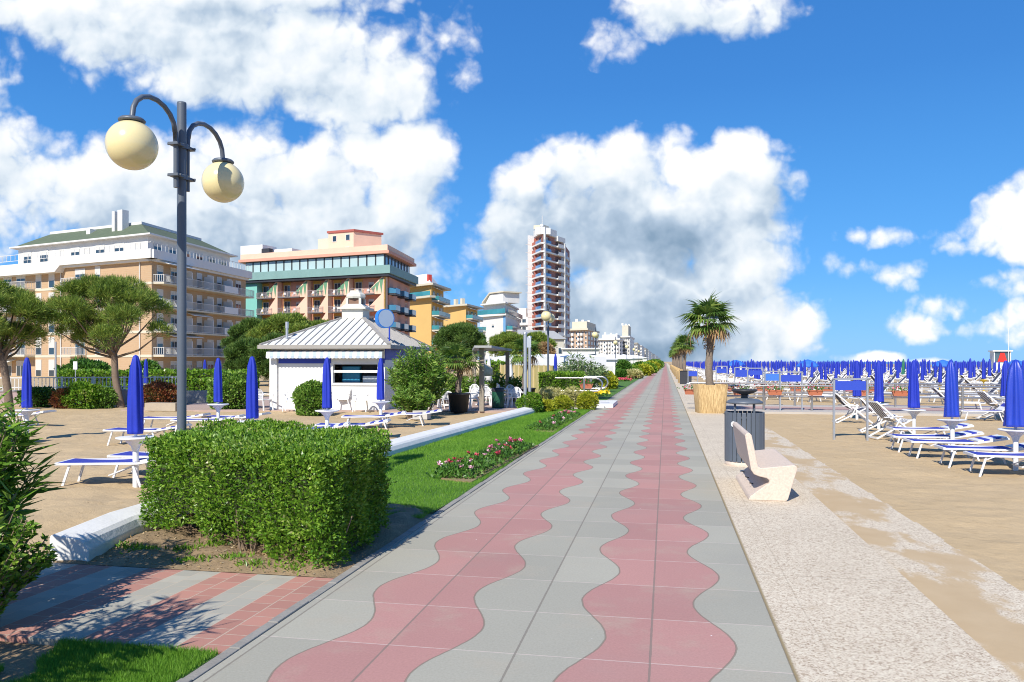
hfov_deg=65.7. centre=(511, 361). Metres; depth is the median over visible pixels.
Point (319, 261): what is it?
top window
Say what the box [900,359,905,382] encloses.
beach umbrella
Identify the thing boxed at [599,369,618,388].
golden bush
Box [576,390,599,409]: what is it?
ball bush
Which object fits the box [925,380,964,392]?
sun lounger
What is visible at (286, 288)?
window
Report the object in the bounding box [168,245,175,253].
window
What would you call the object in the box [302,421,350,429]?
sun lounger
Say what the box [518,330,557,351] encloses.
pine tree
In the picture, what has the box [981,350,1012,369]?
lifeguard tower
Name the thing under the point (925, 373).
beach umbrella
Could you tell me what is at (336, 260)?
top window
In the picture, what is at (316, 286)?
window
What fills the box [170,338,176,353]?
window
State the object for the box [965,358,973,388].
beach umbrella
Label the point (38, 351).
window
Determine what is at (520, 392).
plastic chair
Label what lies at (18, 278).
window
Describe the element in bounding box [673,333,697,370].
palm tree
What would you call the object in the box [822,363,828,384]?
beach umbrella
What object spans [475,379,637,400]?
lawn
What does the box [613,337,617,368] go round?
street lamp
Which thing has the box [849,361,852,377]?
beach umbrella
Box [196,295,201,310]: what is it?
window
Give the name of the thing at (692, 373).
sign frame
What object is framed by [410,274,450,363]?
ochre hotel
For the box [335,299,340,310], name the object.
window
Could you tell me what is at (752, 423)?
litter bin
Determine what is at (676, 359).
palm tree
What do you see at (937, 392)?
sun lounger
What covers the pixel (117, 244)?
window
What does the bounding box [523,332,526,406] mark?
steel post
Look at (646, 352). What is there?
hotel
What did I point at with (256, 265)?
top window
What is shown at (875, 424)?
deck chair
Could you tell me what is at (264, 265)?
top window
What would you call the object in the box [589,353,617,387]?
white pavilion
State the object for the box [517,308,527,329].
white block
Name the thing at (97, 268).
window
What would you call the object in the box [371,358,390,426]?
beach umbrella
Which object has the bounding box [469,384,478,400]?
plastic chair
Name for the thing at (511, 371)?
closed parasol
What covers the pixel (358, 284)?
window
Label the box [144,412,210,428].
sun lounger
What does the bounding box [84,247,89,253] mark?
window
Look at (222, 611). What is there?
brick path
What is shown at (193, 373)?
long hedge
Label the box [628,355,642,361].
beach hut
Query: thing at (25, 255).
window
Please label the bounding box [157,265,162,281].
window
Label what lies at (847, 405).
deck chair
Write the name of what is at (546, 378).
box hedge
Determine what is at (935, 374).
beach umbrella
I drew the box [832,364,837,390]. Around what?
beach umbrella
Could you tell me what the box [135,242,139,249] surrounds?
window
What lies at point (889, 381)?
sun lounger
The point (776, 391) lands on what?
hanging planter
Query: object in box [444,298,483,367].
ochre hotel
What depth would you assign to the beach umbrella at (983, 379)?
54.46 m
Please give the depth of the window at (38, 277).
109.96 m
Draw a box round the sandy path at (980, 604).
[691,379,1023,681]
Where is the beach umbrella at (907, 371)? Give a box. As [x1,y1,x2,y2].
[904,359,909,381]
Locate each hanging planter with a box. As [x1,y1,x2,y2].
[574,380,597,388]
[677,385,693,394]
[730,384,754,394]
[755,382,775,391]
[760,384,789,394]
[788,384,804,391]
[800,384,830,395]
[818,382,832,390]
[852,387,869,395]
[884,386,907,395]
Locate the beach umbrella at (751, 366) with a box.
[749,359,753,381]
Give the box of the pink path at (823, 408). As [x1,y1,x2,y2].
[726,406,1003,411]
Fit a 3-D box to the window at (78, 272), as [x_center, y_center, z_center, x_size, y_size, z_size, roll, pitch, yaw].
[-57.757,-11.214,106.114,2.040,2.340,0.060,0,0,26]
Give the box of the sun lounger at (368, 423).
[315,418,390,428]
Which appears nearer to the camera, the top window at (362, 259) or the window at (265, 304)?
the top window at (362, 259)
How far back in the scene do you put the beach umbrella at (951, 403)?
17.93 m
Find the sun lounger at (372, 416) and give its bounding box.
[341,411,405,428]
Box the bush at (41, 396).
[13,385,57,407]
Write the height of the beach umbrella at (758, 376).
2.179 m
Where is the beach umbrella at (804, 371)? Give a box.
[803,359,807,381]
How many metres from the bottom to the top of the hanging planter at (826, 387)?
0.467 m
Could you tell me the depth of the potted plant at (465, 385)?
39.74 m
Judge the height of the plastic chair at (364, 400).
0.887 m
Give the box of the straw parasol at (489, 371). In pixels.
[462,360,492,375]
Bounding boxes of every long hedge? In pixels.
[54,367,259,390]
[190,377,259,390]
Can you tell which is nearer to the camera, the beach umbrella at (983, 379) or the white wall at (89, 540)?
the white wall at (89, 540)
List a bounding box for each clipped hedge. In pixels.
[137,417,398,568]
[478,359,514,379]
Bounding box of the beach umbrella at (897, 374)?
[894,359,900,388]
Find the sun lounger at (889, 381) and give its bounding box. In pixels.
[849,380,893,403]
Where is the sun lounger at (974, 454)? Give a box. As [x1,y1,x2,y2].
[963,451,1023,476]
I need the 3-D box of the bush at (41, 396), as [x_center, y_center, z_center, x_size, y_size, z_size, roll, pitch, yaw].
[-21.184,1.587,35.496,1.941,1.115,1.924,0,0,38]
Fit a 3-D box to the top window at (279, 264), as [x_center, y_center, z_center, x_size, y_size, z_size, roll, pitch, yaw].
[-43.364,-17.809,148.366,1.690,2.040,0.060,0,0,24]
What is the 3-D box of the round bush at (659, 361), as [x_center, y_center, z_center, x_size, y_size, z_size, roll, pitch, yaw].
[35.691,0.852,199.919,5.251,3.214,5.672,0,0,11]
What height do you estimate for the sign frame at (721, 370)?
1.923 m
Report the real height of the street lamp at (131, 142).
5.540 m
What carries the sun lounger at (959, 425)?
on the beach sand at (958, 504)
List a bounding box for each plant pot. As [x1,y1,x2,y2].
[448,393,469,412]
[517,388,535,401]
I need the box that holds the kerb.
[176,379,638,681]
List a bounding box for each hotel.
[0,210,253,375]
[238,229,417,335]
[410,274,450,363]
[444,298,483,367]
[477,291,527,360]
[570,319,599,347]
[598,332,623,354]
[620,323,634,354]
[634,342,639,355]
[640,345,644,356]
[644,348,647,359]
[648,351,651,359]
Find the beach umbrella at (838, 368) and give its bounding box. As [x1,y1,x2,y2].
[837,362,841,377]
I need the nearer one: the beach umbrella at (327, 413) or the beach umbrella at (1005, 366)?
the beach umbrella at (327, 413)
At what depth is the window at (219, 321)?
116.12 m
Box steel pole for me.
[55,342,56,389]
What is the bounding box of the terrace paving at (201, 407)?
[121,394,517,412]
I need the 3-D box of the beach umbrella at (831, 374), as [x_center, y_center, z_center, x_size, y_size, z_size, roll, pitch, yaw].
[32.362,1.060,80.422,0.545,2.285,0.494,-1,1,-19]
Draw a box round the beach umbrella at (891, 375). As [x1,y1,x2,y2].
[888,361,893,377]
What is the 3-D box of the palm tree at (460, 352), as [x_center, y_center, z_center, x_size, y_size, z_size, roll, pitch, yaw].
[-1.990,0.499,31.119,2.050,3.037,2.101,0,0,11]
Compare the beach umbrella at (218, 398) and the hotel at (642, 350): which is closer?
the beach umbrella at (218, 398)
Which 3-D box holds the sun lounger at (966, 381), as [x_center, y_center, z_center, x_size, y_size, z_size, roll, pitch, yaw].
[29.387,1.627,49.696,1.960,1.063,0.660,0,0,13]
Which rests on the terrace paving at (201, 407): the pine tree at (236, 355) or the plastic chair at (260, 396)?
the plastic chair at (260, 396)
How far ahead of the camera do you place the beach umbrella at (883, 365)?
79.47 m
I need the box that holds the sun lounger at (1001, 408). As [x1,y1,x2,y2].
[959,402,1004,421]
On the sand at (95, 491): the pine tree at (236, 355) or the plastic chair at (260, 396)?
the pine tree at (236, 355)
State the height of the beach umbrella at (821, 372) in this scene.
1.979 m
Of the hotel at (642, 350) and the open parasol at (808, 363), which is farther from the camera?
the hotel at (642, 350)
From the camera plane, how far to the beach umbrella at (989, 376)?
65.97 m
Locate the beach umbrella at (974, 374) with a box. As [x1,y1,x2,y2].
[972,364,977,385]
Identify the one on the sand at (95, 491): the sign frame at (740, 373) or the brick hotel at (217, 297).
the brick hotel at (217, 297)
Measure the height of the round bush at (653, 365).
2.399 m
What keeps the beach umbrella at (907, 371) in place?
on the beach sand at (958, 504)
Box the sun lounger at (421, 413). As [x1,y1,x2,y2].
[382,409,442,425]
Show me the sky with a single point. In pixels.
(846, 175)
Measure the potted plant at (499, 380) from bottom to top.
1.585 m
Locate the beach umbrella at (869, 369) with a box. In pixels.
[868,361,871,382]
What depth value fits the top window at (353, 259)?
141.61 m
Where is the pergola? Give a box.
[472,345,511,411]
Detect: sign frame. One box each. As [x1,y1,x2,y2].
[688,368,697,381]
[716,366,727,394]
[734,367,748,397]
[747,368,762,399]
[764,371,778,404]
[779,371,802,410]
[833,378,868,440]
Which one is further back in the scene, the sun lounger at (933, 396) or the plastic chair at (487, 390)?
the sun lounger at (933, 396)
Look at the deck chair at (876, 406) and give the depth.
21.50 m
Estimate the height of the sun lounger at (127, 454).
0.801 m
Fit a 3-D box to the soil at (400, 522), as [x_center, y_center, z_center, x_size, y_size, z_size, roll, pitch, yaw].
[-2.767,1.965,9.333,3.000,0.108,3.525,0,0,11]
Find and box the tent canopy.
[492,353,605,365]
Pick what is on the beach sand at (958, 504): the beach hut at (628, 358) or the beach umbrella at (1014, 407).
the beach umbrella at (1014, 407)
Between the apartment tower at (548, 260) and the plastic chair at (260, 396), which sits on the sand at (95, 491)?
the apartment tower at (548, 260)
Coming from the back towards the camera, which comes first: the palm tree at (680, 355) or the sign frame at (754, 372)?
the palm tree at (680, 355)
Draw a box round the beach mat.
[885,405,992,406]
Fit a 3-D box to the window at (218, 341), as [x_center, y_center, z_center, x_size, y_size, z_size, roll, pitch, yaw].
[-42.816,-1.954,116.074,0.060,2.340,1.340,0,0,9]
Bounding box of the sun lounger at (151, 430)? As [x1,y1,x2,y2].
[103,423,191,445]
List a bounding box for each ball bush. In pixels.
[515,391,544,412]
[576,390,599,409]
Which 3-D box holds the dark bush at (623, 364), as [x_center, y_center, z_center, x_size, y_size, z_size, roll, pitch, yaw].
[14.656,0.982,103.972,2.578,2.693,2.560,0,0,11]
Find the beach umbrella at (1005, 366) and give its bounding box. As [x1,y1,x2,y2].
[996,360,1008,411]
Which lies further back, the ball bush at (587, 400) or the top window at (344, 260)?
the top window at (344, 260)
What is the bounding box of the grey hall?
[517,330,565,367]
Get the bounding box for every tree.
[0,279,61,409]
[29,273,176,407]
[220,317,262,347]
[221,336,259,377]
[245,331,285,384]
[246,311,312,339]
[309,318,327,325]
[431,321,487,364]
[440,338,486,412]
[487,330,522,356]
[509,333,544,387]
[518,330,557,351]
[531,341,555,354]
[670,344,687,367]
[670,347,677,366]
[671,338,688,368]
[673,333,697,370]
[675,290,739,384]
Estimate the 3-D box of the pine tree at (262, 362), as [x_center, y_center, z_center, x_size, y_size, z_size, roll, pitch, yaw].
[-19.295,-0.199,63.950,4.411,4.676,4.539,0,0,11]
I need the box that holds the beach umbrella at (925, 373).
[924,359,928,385]
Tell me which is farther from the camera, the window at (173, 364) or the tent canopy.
the window at (173, 364)
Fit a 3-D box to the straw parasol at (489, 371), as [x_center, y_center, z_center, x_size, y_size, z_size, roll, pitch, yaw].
[-2.058,0.950,44.000,2.009,2.100,2.009,0,0,11]
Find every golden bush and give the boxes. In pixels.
[542,398,556,411]
[554,394,574,409]
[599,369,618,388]
[637,362,654,375]
[645,360,661,370]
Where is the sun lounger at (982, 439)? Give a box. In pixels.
[903,434,1009,460]
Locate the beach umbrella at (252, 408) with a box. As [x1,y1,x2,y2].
[237,356,258,421]
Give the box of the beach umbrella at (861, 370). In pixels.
[860,359,863,377]
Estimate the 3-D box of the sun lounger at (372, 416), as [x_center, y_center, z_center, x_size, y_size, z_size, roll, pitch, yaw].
[-4.205,1.796,24.241,1.928,0.541,0.636,0,0,-6]
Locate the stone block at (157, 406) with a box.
[145,402,176,410]
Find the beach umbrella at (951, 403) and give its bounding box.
[937,360,966,455]
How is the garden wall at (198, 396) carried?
on the terrace paving at (201, 407)
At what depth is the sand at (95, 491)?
19.22 m
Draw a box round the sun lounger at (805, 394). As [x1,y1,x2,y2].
[791,394,828,401]
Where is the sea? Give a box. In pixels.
[761,362,987,364]
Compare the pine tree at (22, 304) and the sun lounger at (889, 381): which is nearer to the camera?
the pine tree at (22, 304)
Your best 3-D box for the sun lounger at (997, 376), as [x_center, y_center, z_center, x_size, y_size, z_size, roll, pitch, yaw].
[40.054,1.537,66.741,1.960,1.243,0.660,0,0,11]
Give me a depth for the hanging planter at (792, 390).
36.13 m
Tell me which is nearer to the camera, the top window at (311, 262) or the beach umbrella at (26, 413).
the beach umbrella at (26, 413)
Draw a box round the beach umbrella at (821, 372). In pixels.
[819,364,822,382]
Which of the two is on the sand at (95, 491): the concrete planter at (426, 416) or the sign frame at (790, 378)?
the concrete planter at (426, 416)
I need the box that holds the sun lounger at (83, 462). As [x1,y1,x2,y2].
[54,458,153,486]
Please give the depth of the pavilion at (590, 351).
94.74 m
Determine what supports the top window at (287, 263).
in the pink hotel at (329, 274)
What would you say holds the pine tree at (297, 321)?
on the sand at (95, 491)
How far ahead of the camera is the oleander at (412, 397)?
27.67 m
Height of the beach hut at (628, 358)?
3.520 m
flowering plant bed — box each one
[420,436,538,481]
[521,409,581,431]
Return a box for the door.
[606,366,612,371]
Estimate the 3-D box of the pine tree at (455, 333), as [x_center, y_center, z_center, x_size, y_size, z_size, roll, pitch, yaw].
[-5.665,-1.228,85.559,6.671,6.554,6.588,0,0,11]
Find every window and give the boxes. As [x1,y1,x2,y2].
[7,361,11,375]
[16,276,25,286]
[16,361,23,375]
[23,252,31,262]
[36,274,41,288]
[36,293,41,300]
[36,337,41,354]
[36,360,41,375]
[40,250,47,261]
[49,273,54,287]
[49,337,54,354]
[49,360,54,375]
[71,247,79,255]
[75,268,84,279]
[75,338,84,354]
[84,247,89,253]
[95,245,104,252]
[95,266,99,277]
[114,243,123,251]
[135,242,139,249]
[153,241,161,249]
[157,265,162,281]
[157,289,162,297]
[157,337,162,354]
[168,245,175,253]
[170,267,176,283]
[170,291,176,307]
[170,314,176,331]
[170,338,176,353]
[170,361,176,368]
[187,361,191,369]
[196,273,201,287]
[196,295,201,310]
[196,317,201,332]
[196,339,201,355]
[196,361,201,368]
[197,252,202,259]
[207,361,213,373]
[208,255,214,262]
[217,277,221,291]
[217,298,221,312]
[217,319,221,332]
[217,340,221,355]
[220,258,225,265]
[235,280,240,294]
[235,301,240,314]
[246,263,252,271]
[253,262,260,271]
[261,262,267,271]
[263,286,268,297]
[263,302,268,313]
[269,261,275,270]
[276,261,283,270]
[284,260,291,270]
[284,285,289,296]
[284,301,289,312]
[292,259,299,269]
[300,259,307,269]
[308,258,315,268]
[314,284,319,295]
[314,300,319,310]
[316,258,323,268]
[325,257,331,267]
[333,257,340,267]
[335,283,340,294]
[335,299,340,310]
[341,256,348,266]
[350,256,357,266]
[356,282,361,290]
[358,255,366,265]
[367,255,374,265]
[376,254,383,264]
[385,254,387,264]
[995,352,1009,361]
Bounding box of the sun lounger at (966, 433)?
[886,430,983,453]
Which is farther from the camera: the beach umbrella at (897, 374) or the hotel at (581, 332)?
the hotel at (581, 332)
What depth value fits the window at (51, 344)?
108.68 m
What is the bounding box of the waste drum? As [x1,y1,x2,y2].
[492,388,503,407]
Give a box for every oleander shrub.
[0,388,65,536]
[0,501,12,546]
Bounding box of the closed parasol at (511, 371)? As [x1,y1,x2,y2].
[510,357,512,379]
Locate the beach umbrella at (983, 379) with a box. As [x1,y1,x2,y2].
[980,358,987,390]
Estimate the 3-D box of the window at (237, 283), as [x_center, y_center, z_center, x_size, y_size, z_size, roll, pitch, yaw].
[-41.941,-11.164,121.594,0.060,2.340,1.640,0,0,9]
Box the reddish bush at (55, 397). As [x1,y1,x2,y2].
[48,387,79,408]
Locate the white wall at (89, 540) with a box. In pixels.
[50,407,535,565]
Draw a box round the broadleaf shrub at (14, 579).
[0,495,57,616]
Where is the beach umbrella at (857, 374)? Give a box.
[848,361,865,418]
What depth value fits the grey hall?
117.60 m
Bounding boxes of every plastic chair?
[258,389,273,410]
[282,389,295,411]
[336,389,350,409]
[352,389,368,411]
[440,391,449,410]
[467,388,478,408]
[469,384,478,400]
[485,386,491,405]
[504,387,517,407]
[505,384,515,402]
[507,386,518,405]
[510,387,522,407]
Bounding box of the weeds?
[113,538,313,575]
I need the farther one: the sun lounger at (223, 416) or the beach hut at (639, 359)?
the beach hut at (639, 359)
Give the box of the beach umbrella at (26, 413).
[15,357,39,432]
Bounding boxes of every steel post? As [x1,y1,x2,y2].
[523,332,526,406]
[528,336,531,391]
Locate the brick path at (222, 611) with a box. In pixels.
[0,563,333,654]
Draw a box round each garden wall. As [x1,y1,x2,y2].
[0,389,174,405]
[187,390,206,403]
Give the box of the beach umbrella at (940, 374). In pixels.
[938,363,941,389]
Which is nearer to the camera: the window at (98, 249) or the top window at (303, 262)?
the window at (98, 249)
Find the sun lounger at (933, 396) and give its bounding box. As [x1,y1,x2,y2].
[920,385,959,403]
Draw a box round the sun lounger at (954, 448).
[934,443,1023,467]
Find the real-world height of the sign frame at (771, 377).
1.762 m
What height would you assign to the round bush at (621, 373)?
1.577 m
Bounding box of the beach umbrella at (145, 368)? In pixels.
[144,359,147,384]
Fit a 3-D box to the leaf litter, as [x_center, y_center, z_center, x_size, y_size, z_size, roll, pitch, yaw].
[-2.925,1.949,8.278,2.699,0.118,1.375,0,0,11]
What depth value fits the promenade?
6.99 m
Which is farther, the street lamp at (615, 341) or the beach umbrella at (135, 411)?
the street lamp at (615, 341)
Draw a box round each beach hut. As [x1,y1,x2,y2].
[608,354,624,362]
[614,354,631,361]
[622,354,636,362]
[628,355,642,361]
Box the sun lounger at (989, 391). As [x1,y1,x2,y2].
[964,382,1000,400]
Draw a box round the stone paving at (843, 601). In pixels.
[666,363,1019,681]
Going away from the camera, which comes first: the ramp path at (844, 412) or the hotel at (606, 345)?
the ramp path at (844, 412)
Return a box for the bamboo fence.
[499,364,553,392]
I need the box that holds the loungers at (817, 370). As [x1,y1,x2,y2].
[686,366,1000,374]
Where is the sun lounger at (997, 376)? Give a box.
[977,372,1001,385]
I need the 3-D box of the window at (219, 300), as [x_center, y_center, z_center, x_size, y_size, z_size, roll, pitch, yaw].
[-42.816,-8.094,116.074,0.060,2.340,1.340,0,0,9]
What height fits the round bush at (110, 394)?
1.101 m
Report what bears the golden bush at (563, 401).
on the lawn at (421, 490)
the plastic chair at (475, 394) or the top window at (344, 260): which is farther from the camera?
the top window at (344, 260)
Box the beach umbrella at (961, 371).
[959,363,962,377]
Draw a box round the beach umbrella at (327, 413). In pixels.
[315,357,338,425]
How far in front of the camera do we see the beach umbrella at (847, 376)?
74.05 m
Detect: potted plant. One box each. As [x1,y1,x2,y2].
[461,374,478,394]
[470,373,488,397]
[487,372,504,393]
[504,373,521,400]
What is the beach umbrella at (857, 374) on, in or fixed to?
on the beach sand at (958, 504)
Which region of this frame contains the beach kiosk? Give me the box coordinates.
[257,290,432,409]
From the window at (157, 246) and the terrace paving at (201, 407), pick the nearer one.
the terrace paving at (201, 407)
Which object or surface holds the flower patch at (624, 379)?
on the lawn at (622, 385)
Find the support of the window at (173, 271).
in the brick hotel at (217, 297)
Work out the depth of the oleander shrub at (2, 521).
4.75 m
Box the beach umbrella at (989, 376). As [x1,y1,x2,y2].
[986,359,993,385]
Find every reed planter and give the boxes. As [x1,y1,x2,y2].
[675,369,687,378]
[677,371,679,382]
[693,384,727,412]
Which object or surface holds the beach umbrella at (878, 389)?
on the beach sand at (958, 504)
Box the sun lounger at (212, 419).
[170,414,245,430]
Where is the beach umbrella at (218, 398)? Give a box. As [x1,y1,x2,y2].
[207,358,228,417]
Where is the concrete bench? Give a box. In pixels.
[732,422,796,500]
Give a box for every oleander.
[384,342,457,409]
[389,382,436,419]
[435,369,464,405]
[553,350,610,389]
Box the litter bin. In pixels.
[724,389,764,466]
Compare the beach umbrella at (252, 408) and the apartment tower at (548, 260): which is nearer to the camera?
the beach umbrella at (252, 408)
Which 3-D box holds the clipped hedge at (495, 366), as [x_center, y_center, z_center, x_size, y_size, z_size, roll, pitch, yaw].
[-0.373,0.918,55.336,5.067,2.240,1.503,0,0,5]
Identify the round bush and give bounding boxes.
[59,380,104,408]
[92,386,118,408]
[206,370,258,409]
[290,379,330,415]
[615,368,627,377]
[641,362,657,372]
[647,359,663,368]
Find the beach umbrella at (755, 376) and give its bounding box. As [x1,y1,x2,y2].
[752,362,757,381]
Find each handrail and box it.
[683,382,1001,406]
[727,385,1000,411]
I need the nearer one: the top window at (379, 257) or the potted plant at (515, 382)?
the potted plant at (515, 382)
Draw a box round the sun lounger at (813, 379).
[784,376,816,394]
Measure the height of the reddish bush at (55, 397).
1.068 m
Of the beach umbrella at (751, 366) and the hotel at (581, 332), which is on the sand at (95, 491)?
the hotel at (581, 332)
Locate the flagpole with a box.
[1008,328,1008,361]
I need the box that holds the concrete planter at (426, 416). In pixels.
[413,410,430,419]
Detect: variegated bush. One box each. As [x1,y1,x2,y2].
[536,386,557,399]
[551,386,569,403]
[565,385,582,407]
[626,368,644,378]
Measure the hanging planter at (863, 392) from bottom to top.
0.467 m
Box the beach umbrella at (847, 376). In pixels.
[845,362,848,377]
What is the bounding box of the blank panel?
[527,337,530,347]
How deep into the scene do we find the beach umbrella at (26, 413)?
20.41 m
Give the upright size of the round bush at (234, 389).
1.808 m
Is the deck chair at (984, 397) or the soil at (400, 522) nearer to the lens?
the soil at (400, 522)
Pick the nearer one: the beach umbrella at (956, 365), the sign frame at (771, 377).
the sign frame at (771, 377)
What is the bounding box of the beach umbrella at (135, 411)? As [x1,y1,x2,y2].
[115,355,153,487]
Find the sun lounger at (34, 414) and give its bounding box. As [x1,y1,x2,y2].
[4,410,56,424]
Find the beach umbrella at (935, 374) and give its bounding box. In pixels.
[933,362,937,382]
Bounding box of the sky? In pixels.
[0,0,1023,361]
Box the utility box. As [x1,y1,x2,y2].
[680,371,691,383]
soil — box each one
[0,641,215,681]
[54,504,439,577]
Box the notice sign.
[73,361,76,380]
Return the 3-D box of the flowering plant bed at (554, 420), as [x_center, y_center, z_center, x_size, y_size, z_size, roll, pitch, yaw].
[1.379,1.870,25.886,1.081,0.332,7.250,0,0,12]
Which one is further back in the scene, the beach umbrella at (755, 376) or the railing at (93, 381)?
the beach umbrella at (755, 376)
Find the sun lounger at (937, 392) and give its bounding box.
[931,388,985,408]
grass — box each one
[0,634,217,681]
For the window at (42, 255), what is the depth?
112.02 m
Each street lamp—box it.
[104,94,243,430]
[541,303,554,370]
[592,326,598,354]
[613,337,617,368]
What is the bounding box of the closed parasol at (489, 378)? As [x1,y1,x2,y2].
[486,355,491,386]
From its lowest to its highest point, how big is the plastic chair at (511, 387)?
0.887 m
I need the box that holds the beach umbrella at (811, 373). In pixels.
[809,362,813,384]
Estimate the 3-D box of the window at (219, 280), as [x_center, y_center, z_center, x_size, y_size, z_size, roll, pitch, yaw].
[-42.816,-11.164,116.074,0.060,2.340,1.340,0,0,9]
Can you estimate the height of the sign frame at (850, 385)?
1.756 m
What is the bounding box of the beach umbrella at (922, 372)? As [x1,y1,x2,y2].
[919,359,925,392]
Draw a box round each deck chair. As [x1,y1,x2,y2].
[831,392,872,422]
[858,397,904,432]
[865,400,918,438]
[975,391,1003,419]
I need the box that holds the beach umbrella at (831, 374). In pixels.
[829,361,833,378]
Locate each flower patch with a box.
[594,389,611,395]
[618,377,632,380]
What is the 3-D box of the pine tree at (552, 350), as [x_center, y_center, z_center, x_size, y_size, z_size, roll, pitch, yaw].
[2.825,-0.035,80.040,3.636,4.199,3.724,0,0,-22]
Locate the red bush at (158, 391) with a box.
[143,380,176,406]
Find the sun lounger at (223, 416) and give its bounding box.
[201,412,270,426]
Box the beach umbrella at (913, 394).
[902,360,925,433]
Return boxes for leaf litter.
[96,529,335,573]
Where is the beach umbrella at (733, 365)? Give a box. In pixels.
[731,360,734,378]
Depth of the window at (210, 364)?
113.65 m
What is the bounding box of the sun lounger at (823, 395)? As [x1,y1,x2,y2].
[806,390,841,402]
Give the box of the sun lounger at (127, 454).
[107,451,148,477]
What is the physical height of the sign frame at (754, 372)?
1.861 m
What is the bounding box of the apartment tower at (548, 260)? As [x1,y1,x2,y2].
[526,216,569,347]
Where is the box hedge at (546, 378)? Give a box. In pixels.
[537,370,587,389]
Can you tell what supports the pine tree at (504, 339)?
on the sand at (95, 491)
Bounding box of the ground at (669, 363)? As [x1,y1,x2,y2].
[118,362,795,577]
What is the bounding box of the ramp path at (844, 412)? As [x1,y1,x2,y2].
[726,404,1003,416]
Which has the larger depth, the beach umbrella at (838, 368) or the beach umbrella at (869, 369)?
the beach umbrella at (838, 368)
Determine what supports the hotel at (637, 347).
on the ground at (669, 363)
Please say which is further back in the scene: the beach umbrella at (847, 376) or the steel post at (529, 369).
the beach umbrella at (847, 376)
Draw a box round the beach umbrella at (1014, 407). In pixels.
[997,359,1023,470]
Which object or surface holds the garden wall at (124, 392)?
on the sand at (95, 491)
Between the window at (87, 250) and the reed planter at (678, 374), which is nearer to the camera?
the reed planter at (678, 374)
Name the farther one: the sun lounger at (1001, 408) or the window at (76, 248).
the window at (76, 248)
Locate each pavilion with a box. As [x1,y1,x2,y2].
[561,348,599,370]
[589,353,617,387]
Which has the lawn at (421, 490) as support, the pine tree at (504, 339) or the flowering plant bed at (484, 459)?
the flowering plant bed at (484, 459)
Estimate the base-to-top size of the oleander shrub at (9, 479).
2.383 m
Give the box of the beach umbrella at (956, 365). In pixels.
[955,361,957,377]
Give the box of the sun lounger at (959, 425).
[886,423,973,444]
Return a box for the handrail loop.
[555,376,617,407]
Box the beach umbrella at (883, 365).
[882,359,885,377]
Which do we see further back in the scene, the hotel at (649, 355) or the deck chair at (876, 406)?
the hotel at (649, 355)
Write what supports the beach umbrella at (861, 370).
on the beach sand at (958, 504)
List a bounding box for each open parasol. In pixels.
[729,360,744,365]
[796,359,818,377]
[932,360,947,372]
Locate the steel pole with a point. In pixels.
(55, 365)
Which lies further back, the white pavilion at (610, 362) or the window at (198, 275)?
the window at (198, 275)
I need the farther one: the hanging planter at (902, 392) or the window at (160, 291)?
the window at (160, 291)
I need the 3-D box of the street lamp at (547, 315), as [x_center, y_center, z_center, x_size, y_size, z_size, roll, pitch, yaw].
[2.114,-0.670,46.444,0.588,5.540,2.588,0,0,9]
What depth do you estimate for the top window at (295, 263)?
146.79 m
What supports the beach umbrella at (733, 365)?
on the beach sand at (958, 504)
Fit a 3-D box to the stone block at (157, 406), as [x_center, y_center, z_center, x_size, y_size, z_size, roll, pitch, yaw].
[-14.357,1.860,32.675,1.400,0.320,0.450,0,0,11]
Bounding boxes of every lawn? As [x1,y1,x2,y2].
[385,409,591,511]
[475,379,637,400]
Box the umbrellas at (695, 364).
[686,361,987,369]
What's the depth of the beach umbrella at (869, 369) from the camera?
64.91 m
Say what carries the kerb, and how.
on the ground at (669, 363)
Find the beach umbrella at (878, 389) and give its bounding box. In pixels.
[874,360,888,428]
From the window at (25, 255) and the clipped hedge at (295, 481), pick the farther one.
the window at (25, 255)
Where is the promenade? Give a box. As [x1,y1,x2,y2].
[193,363,796,681]
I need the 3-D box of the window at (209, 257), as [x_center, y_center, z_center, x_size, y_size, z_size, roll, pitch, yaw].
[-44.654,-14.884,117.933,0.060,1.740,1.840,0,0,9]
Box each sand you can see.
[0,368,497,558]
[670,364,1023,590]
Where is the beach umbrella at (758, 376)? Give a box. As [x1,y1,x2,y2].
[756,362,761,384]
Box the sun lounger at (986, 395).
[969,395,1004,402]
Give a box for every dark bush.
[53,355,110,373]
[129,358,161,368]
[615,359,631,369]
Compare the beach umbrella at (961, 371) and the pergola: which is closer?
the pergola
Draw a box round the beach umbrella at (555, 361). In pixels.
[554,354,556,369]
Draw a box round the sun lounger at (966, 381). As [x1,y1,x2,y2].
[962,379,997,393]
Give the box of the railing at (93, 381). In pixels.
[0,376,176,389]
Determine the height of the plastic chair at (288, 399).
0.887 m
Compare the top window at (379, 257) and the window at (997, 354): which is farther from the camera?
the top window at (379, 257)
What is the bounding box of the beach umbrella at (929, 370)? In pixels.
[927,360,931,377]

